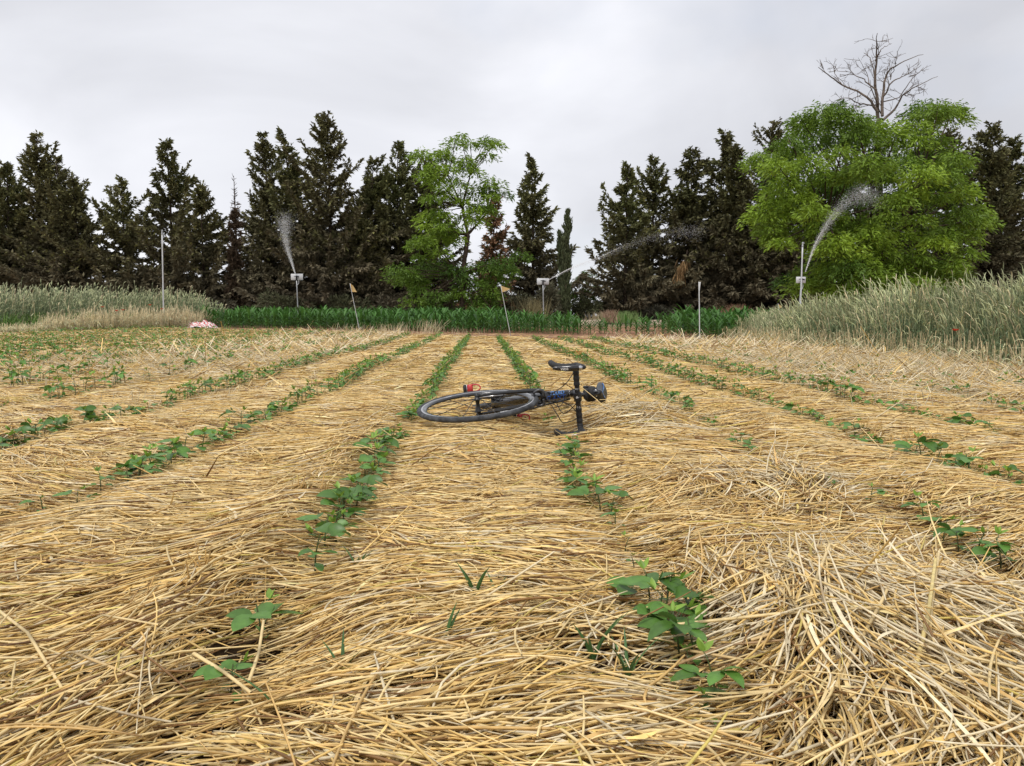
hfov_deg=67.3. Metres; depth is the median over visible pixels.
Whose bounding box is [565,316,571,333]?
maize plant
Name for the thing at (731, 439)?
soy plant
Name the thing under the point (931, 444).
soy plant
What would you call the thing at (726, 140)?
conifer tree
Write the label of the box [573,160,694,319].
conifer tree
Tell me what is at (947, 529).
soy plant
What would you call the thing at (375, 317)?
maize plant
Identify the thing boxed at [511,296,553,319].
grass tussock
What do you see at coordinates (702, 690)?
soy plant
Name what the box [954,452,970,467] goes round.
soy plant
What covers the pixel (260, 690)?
grass tuft
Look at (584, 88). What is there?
sky
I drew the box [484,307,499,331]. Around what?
maize plant
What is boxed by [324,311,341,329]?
maize plant
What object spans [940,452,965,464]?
soy plant
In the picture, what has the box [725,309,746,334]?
maize plant
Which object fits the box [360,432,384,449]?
soy plant
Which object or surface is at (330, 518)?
soy plant
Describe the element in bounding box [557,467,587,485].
soy plant
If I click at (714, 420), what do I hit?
soy plant
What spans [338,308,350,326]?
maize plant
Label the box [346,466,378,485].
soy plant
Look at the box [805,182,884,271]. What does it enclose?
water jet
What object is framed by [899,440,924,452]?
soy plant
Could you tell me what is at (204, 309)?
maize plant
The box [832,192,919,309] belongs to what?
conifer tree
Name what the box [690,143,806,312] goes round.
conifer tree
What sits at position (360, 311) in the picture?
maize plant
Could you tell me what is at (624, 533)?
soy plant
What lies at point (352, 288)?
marker flag
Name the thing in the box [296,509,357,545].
soy plant
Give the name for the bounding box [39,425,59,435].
soy plant
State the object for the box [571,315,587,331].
maize plant
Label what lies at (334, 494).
soy plant
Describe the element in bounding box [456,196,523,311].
brown conifer
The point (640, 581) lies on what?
soy plant
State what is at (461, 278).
acacia tree
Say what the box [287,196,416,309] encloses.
conifer tree
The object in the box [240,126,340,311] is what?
conifer tree
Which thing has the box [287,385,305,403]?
soy plant
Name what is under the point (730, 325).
maize plant
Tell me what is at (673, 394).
soy plant
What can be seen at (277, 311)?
maize plant
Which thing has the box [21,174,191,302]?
conifer tree
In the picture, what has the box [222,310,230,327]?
maize plant
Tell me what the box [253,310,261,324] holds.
maize plant
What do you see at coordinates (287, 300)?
shrub
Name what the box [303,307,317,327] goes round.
maize plant
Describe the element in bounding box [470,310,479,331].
maize plant
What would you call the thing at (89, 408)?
soy plant
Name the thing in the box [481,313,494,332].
maize plant
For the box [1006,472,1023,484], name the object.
soy plant
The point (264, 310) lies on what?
maize plant
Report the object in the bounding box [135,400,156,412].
soy plant
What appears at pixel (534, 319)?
maize plant
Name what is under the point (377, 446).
soy plant
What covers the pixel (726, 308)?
grass tussock
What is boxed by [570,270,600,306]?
acacia tree
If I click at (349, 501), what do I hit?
soy plant
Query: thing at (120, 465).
soy plant
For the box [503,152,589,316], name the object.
conifer tree
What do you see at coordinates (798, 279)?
sprinkler
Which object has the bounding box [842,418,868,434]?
soy plant
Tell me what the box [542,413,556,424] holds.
soy plant
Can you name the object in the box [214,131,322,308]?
conifer tree
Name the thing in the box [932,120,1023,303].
conifer tree
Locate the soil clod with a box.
[604,660,614,670]
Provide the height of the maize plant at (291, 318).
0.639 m
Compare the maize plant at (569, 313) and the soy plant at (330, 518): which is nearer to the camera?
the soy plant at (330, 518)
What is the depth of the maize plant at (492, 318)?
25.38 m
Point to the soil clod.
(612, 663)
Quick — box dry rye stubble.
[0,300,221,332]
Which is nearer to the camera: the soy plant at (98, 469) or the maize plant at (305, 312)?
the soy plant at (98, 469)
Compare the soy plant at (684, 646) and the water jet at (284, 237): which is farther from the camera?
the water jet at (284, 237)
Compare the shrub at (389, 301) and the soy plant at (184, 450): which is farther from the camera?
the shrub at (389, 301)
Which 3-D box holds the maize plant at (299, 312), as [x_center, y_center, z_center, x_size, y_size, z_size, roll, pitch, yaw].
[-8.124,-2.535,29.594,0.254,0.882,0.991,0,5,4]
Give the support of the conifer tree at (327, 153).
on the ground at (505, 332)
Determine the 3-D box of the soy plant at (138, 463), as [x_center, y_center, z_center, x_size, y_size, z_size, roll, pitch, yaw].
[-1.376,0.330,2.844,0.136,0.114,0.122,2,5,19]
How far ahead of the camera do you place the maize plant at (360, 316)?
28.03 m
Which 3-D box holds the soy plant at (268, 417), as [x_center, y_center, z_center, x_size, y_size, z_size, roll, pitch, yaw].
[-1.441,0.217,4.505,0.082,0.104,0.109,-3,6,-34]
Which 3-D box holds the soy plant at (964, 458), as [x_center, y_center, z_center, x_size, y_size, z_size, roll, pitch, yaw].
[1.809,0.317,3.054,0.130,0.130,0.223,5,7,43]
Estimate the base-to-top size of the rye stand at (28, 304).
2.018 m
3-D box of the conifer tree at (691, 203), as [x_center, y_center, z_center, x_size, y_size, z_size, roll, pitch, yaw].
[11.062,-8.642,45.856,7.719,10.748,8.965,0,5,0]
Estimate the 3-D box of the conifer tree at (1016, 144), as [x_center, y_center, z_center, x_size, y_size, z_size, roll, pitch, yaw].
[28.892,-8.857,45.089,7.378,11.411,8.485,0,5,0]
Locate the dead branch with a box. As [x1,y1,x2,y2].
[672,250,689,287]
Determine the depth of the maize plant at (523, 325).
24.93 m
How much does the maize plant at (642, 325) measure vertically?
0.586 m
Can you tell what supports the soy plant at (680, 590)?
on the ground at (505, 332)
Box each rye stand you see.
[0,277,227,324]
[718,263,1023,369]
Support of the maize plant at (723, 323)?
on the ground at (505, 332)
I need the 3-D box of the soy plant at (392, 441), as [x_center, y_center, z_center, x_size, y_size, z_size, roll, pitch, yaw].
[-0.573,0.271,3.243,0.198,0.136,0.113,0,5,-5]
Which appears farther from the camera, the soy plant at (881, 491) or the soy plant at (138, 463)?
the soy plant at (138, 463)
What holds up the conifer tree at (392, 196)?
on the ground at (505, 332)
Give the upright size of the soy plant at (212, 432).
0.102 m
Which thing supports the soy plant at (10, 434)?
on the ground at (505, 332)
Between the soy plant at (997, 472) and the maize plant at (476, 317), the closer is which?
the soy plant at (997, 472)
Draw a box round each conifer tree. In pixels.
[0,129,109,297]
[0,154,119,293]
[0,159,44,290]
[0,167,33,286]
[1,174,143,308]
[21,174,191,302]
[121,137,245,309]
[139,180,240,308]
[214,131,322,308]
[232,110,429,310]
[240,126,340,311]
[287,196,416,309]
[326,153,432,303]
[343,140,472,309]
[374,157,475,310]
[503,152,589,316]
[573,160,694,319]
[586,154,716,316]
[645,145,743,315]
[656,127,772,312]
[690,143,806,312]
[705,117,869,310]
[746,175,883,307]
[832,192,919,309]
[905,127,1001,279]
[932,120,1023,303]
[971,134,1023,285]
[985,196,1023,280]
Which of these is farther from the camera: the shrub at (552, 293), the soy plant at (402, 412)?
the shrub at (552, 293)
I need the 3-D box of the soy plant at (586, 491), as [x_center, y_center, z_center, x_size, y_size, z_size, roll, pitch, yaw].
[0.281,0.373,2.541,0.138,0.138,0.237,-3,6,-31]
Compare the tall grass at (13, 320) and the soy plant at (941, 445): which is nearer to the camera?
the soy plant at (941, 445)
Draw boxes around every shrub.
[173,296,238,311]
[254,287,316,309]
[326,292,373,310]
[369,292,416,310]
[489,290,535,314]
[535,280,563,317]
[570,294,603,319]
[636,304,676,319]
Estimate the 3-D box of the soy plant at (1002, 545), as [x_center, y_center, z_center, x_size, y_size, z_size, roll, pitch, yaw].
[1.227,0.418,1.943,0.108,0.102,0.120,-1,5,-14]
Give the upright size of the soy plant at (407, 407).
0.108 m
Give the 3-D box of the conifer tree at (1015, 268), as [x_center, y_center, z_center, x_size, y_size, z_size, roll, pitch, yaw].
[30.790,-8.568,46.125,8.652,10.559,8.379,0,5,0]
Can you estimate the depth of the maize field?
27.69 m
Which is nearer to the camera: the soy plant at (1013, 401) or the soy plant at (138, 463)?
the soy plant at (138, 463)
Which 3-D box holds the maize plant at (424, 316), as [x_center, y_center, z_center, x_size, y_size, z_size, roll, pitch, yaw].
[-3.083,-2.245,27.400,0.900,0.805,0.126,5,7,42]
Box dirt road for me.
[228,320,661,323]
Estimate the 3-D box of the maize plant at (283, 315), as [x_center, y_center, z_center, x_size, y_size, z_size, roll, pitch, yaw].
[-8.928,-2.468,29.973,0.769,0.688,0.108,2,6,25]
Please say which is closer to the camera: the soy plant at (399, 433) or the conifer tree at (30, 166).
the soy plant at (399, 433)
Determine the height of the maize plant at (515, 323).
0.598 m
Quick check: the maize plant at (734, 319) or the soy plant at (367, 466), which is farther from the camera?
the maize plant at (734, 319)
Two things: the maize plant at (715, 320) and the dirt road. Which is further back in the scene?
the dirt road
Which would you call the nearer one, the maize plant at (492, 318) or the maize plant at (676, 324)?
the maize plant at (676, 324)
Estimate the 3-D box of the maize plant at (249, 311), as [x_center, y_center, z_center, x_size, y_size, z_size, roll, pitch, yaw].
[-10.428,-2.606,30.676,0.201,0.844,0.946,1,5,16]
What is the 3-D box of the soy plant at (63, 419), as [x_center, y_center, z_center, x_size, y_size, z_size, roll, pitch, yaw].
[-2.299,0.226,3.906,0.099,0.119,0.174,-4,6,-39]
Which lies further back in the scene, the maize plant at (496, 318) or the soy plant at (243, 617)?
the maize plant at (496, 318)
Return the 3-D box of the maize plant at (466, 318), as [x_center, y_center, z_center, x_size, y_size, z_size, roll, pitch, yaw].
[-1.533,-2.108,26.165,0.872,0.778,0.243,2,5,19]
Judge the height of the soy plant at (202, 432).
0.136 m
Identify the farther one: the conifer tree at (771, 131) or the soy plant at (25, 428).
the conifer tree at (771, 131)
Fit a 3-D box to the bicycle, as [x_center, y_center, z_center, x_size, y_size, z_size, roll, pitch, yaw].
[0.081,0.134,4.676,0.963,0.443,1.644,-7,-3,15]
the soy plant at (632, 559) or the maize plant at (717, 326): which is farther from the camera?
the maize plant at (717, 326)
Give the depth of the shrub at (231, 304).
42.77 m
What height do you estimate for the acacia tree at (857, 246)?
9.660 m
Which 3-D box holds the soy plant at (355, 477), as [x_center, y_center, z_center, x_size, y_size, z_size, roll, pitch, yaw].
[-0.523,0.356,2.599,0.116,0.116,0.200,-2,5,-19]
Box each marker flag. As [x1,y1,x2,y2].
[350,284,358,326]
[501,286,510,335]
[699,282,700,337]
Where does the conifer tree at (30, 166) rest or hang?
on the ground at (505, 332)
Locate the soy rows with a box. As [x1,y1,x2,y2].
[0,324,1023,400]
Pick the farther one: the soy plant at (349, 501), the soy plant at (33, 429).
the soy plant at (33, 429)
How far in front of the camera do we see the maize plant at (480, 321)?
26.33 m
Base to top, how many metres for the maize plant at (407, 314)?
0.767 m
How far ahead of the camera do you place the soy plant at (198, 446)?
3.35 m
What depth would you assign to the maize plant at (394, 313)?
27.90 m
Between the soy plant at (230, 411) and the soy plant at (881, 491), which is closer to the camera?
the soy plant at (881, 491)
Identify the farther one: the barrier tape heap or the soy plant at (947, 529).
the barrier tape heap
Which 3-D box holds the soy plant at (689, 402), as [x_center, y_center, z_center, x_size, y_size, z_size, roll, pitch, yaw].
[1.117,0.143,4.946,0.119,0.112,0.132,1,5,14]
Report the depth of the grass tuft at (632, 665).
1.33 m
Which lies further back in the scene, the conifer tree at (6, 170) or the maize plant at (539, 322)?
the conifer tree at (6, 170)
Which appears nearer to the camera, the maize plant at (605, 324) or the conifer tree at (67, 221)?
the maize plant at (605, 324)
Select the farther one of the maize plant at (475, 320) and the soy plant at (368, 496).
the maize plant at (475, 320)
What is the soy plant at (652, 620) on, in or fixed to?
on the ground at (505, 332)
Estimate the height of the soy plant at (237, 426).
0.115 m
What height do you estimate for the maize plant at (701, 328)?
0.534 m
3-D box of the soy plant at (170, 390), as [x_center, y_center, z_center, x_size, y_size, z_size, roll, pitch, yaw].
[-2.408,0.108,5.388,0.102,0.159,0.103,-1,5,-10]
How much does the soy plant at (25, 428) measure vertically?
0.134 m
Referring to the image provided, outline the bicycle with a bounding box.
[417,360,606,438]
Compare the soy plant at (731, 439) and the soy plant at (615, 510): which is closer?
the soy plant at (615, 510)
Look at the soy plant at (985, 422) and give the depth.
4.15 m
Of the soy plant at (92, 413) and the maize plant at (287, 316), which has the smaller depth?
the soy plant at (92, 413)
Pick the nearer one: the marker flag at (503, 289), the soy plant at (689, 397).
the soy plant at (689, 397)
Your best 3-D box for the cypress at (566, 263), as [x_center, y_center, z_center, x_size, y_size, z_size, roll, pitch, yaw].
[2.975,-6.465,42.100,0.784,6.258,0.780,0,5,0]
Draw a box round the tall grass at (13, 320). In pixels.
[0,311,139,329]
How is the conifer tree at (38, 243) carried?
on the ground at (505, 332)
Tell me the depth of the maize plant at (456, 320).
26.18 m
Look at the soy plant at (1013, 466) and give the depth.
2.85 m
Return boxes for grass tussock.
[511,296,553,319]
[578,312,605,319]
[600,309,619,322]
[604,310,646,322]
[716,303,758,312]
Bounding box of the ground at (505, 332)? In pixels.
[3,316,1022,765]
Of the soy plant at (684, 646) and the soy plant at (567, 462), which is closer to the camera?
the soy plant at (684, 646)
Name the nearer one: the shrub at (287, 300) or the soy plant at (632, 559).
the soy plant at (632, 559)
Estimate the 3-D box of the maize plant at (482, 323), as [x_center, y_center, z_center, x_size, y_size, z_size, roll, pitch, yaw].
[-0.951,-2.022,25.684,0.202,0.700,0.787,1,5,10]
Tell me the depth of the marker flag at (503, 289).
21.46 m
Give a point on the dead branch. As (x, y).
(682, 268)
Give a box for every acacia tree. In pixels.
[379,132,535,310]
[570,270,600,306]
[733,98,1005,303]
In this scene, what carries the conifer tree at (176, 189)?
on the ground at (505, 332)
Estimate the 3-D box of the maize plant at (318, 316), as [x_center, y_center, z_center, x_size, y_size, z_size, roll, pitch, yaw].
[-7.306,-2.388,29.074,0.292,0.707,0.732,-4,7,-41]
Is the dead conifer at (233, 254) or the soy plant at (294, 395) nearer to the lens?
the soy plant at (294, 395)
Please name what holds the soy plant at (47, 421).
on the ground at (505, 332)
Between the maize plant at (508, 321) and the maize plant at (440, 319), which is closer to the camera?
the maize plant at (508, 321)
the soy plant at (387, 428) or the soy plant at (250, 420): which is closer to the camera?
the soy plant at (387, 428)
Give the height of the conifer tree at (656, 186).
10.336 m
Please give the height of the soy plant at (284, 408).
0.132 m
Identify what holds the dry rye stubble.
on the ground at (505, 332)
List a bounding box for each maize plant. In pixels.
[200,304,208,318]
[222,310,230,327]
[235,306,242,326]
[236,310,246,324]
[245,307,255,325]
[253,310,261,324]
[262,308,270,325]
[270,311,276,325]
[273,309,281,327]
[277,312,290,327]
[285,311,289,327]
[286,312,295,325]
[293,306,300,327]
[297,307,310,325]
[298,306,304,327]
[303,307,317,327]
[314,311,324,327]
[316,309,332,328]
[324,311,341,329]
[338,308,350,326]
[347,313,351,327]
[355,308,365,328]
[357,312,365,329]
[366,312,383,327]
[377,308,383,325]
[387,308,403,329]
[395,315,399,329]
[403,310,410,330]
[415,314,421,328]
[419,310,431,326]
[423,312,431,330]
[437,314,445,331]
[444,310,458,331]
[452,311,460,331]
[457,310,472,327]
[470,306,485,330]
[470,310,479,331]
[474,312,484,329]
[478,312,485,332]
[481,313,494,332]
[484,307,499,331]
[485,310,499,331]
[494,310,497,329]
[501,315,505,332]
[502,313,514,329]
[511,315,518,330]
[519,317,529,332]
[520,316,533,332]
[528,313,547,333]
[530,315,536,330]
[538,313,543,332]
[543,319,554,331]
[553,313,569,331]
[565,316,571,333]
[567,310,574,331]
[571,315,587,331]
[596,320,604,333]
[600,318,609,331]
[624,314,627,331]
[636,316,651,334]
[673,317,679,331]
[676,311,689,335]
[683,314,709,334]
[684,316,694,336]
[693,320,709,337]
[694,314,717,337]
[703,314,717,338]
[706,319,724,338]
[711,315,720,334]
[711,315,732,335]
[712,309,736,332]
[712,315,729,336]
[721,314,741,335]
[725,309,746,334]
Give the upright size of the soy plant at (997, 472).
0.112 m
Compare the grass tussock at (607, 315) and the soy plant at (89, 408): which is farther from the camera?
the grass tussock at (607, 315)
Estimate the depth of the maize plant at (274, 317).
30.03 m
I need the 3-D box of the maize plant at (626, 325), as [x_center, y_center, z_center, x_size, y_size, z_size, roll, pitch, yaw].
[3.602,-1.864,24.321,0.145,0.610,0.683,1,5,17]
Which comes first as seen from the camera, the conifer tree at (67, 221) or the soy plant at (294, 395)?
the soy plant at (294, 395)
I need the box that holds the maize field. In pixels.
[210,304,802,336]
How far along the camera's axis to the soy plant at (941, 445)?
3.29 m
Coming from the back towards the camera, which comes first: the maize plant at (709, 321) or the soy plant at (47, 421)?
the maize plant at (709, 321)
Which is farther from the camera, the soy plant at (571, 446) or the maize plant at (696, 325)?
the maize plant at (696, 325)
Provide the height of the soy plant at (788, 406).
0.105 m
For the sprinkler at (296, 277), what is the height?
2.184 m
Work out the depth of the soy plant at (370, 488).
2.67 m
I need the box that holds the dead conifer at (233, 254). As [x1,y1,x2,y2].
[223,174,250,309]
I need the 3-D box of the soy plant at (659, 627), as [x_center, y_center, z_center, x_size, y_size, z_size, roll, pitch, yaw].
[0.316,0.458,1.411,0.089,0.106,0.156,3,6,31]
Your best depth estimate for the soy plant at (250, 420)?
4.30 m
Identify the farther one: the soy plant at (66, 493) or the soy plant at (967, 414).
the soy plant at (967, 414)
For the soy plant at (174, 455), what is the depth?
3.03 m
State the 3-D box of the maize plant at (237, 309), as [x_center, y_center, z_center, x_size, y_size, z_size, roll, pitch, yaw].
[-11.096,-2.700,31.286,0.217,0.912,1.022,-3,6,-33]
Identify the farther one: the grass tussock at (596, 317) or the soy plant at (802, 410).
the grass tussock at (596, 317)
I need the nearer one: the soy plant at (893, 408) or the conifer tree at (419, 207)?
the soy plant at (893, 408)
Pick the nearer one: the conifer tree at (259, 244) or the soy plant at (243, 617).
the soy plant at (243, 617)
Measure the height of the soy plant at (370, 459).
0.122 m
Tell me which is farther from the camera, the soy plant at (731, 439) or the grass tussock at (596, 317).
the grass tussock at (596, 317)
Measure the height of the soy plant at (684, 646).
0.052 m
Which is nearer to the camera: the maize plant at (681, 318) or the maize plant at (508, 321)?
the maize plant at (681, 318)
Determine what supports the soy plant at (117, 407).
on the ground at (505, 332)
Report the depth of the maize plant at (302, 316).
29.34 m
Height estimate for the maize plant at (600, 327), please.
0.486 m
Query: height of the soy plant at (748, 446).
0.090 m
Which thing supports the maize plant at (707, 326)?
on the ground at (505, 332)
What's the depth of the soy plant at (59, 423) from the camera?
4.03 m
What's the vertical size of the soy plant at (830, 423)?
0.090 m
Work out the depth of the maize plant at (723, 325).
21.34 m
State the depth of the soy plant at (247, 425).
4.04 m
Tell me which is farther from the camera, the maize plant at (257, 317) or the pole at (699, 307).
the maize plant at (257, 317)
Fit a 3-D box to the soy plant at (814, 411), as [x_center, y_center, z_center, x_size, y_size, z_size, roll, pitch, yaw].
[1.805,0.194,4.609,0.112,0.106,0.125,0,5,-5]
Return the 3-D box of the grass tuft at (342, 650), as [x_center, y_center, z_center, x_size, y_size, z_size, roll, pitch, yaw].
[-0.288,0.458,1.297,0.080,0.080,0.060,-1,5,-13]
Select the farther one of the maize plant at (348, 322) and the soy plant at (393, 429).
the maize plant at (348, 322)
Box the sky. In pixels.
[0,0,1023,315]
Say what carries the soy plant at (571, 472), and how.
on the ground at (505, 332)
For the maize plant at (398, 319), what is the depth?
27.39 m
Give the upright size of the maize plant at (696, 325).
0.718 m
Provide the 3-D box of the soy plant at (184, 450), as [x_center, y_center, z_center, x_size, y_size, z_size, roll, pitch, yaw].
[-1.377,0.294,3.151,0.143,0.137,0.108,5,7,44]
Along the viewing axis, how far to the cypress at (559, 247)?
42.68 m
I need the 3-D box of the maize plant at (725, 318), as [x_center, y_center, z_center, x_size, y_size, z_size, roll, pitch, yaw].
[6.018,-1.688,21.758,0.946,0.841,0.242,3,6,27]
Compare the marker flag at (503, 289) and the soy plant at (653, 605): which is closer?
the soy plant at (653, 605)
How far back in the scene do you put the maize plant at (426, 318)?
26.64 m
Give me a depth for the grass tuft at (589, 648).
1.37 m
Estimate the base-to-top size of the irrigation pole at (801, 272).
2.748 m
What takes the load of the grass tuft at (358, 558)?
on the ground at (505, 332)
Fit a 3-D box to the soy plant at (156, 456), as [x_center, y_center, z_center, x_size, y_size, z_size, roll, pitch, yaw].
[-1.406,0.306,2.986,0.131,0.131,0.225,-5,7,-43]
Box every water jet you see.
[277,210,295,273]
[549,223,703,279]
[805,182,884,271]
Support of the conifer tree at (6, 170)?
on the ground at (505, 332)
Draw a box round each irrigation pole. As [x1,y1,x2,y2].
[161,229,163,315]
[800,243,803,302]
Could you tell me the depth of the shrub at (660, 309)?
42.58 m
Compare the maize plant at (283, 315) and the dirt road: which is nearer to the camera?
the maize plant at (283, 315)
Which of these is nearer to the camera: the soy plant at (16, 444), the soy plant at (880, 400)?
the soy plant at (16, 444)
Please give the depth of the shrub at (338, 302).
42.03 m
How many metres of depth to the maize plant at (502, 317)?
25.35 m
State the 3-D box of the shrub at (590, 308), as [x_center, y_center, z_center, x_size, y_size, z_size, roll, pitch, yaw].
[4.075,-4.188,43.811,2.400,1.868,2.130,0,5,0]
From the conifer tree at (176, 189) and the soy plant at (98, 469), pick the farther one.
the conifer tree at (176, 189)
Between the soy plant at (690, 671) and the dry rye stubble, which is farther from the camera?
the dry rye stubble
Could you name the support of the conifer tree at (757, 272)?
on the ground at (505, 332)
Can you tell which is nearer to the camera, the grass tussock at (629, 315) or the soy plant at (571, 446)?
the soy plant at (571, 446)
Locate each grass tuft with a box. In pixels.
[228,670,276,713]
[317,629,360,666]
[342,545,372,564]
[445,602,460,637]
[457,563,489,594]
[573,609,631,664]
[603,628,660,678]
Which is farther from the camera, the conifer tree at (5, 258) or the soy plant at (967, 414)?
the conifer tree at (5, 258)
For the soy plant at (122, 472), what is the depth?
2.75 m
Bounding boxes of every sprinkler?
[291,274,302,326]
[537,278,548,318]
[796,277,805,302]
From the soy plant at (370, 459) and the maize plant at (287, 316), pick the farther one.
the maize plant at (287, 316)
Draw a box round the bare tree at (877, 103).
[818,33,955,295]
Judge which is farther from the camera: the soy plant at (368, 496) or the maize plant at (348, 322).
the maize plant at (348, 322)
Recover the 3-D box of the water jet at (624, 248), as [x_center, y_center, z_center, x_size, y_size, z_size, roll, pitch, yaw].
[4.662,-5.250,30.535,6.546,2.398,0.760,0,5,0]
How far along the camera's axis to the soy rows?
9.39 m
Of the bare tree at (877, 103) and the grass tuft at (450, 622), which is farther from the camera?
the bare tree at (877, 103)
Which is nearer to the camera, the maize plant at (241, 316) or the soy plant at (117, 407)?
the soy plant at (117, 407)
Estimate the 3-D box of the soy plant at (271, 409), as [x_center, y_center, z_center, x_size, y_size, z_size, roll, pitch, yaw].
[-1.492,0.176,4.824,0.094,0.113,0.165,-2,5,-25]
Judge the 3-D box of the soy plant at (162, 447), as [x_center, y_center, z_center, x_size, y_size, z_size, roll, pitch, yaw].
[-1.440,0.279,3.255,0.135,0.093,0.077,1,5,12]
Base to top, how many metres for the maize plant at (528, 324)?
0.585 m
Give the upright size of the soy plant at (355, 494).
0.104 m
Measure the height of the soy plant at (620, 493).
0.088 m
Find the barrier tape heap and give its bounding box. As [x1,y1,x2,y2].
[182,320,217,327]
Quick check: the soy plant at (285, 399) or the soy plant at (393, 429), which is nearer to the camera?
the soy plant at (393, 429)
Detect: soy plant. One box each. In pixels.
[0,429,17,449]
[0,431,28,448]
[0,439,10,446]
[1,425,36,446]
[16,419,47,438]
[18,418,62,442]
[19,495,48,511]
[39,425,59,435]
[43,414,69,425]
[50,416,67,428]
[53,485,100,502]
[74,405,103,425]
[79,412,103,421]
[89,466,115,490]
[101,405,124,419]
[104,404,140,415]
[111,450,151,477]
[113,469,132,484]
[125,459,161,478]
[126,454,163,473]
[129,444,169,471]
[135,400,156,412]
[151,443,179,465]
[154,454,176,467]
[156,431,213,457]
[157,438,185,457]
[160,388,173,403]
[162,436,189,465]
[190,427,222,446]
[193,651,253,702]
[205,425,233,442]
[208,431,232,445]
[217,422,249,438]
[219,406,257,429]
[226,417,250,434]
[226,588,302,646]
[242,411,263,423]
[252,405,279,418]
[260,410,272,421]
[266,402,279,415]
[267,400,296,415]
[268,402,292,414]
[273,397,298,410]
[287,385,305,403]
[288,389,302,404]
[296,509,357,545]
[298,522,350,572]
[315,515,349,546]
[317,487,365,523]
[320,481,377,520]
[332,487,367,511]
[333,487,362,514]
[334,508,347,524]
[339,474,375,501]
[340,498,366,520]
[342,474,387,514]
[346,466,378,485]
[352,430,398,450]
[353,492,376,503]
[358,442,389,469]
[358,483,376,501]
[359,443,396,464]
[359,451,395,466]
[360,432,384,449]
[360,433,395,456]
[360,461,391,485]
[377,428,405,438]
[378,423,411,435]
[383,427,406,435]
[396,405,414,420]
[400,409,417,419]
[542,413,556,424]
[551,435,591,455]
[557,451,580,468]
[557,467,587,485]
[559,459,593,486]
[561,441,592,457]
[561,470,602,499]
[567,473,621,511]
[600,508,624,528]
[602,489,632,514]
[605,557,686,606]
[616,530,629,550]
[617,571,719,615]
[626,552,639,567]
[632,577,703,619]
[637,601,707,657]
[646,597,697,643]
[647,604,710,665]
[668,391,685,403]
[668,393,692,401]
[670,637,749,704]
[673,644,691,663]
[679,398,694,409]
[692,685,725,724]
[704,416,717,426]
[728,430,750,447]
[731,432,750,449]
[742,437,757,450]
[780,402,795,409]
[791,404,811,414]
[807,407,824,420]
[821,417,834,426]
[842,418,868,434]
[858,433,884,443]
[865,482,887,499]
[871,394,882,406]
[886,400,902,406]
[886,400,915,411]
[892,431,941,454]
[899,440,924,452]
[901,490,941,516]
[918,515,964,540]
[930,441,953,461]
[933,520,968,551]
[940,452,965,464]
[947,414,965,422]
[951,446,989,470]
[953,526,1015,562]
[954,411,975,422]
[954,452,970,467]
[968,525,1018,568]
[974,417,999,433]
[981,460,1023,478]
[989,465,1011,480]
[998,398,1021,407]
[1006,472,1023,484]
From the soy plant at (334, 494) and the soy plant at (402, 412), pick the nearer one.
the soy plant at (334, 494)
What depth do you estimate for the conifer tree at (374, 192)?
44.55 m
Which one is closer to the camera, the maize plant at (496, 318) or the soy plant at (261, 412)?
the soy plant at (261, 412)
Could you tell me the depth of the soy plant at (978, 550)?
1.95 m
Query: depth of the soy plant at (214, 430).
3.82 m
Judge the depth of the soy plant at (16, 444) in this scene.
3.52 m
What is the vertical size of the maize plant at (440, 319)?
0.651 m
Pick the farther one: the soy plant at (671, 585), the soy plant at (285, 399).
the soy plant at (285, 399)
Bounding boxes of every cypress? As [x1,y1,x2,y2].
[556,229,562,314]
[559,207,572,316]
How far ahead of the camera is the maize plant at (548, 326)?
24.33 m
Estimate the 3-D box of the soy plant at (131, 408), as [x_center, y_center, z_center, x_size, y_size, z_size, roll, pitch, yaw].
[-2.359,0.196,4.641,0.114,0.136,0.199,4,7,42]
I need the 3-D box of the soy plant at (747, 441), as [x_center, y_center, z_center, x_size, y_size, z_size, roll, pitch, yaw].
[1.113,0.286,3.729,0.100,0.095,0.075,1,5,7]
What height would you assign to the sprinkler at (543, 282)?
1.982 m
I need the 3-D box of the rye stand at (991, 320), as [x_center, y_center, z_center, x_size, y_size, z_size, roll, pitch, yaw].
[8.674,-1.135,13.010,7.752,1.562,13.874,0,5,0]
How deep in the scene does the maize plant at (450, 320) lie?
26.24 m
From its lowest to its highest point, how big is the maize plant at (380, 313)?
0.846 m
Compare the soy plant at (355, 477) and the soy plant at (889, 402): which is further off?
the soy plant at (889, 402)
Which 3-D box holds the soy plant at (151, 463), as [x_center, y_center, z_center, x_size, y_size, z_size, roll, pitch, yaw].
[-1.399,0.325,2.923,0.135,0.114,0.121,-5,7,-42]
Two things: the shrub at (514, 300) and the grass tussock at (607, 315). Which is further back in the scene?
the shrub at (514, 300)

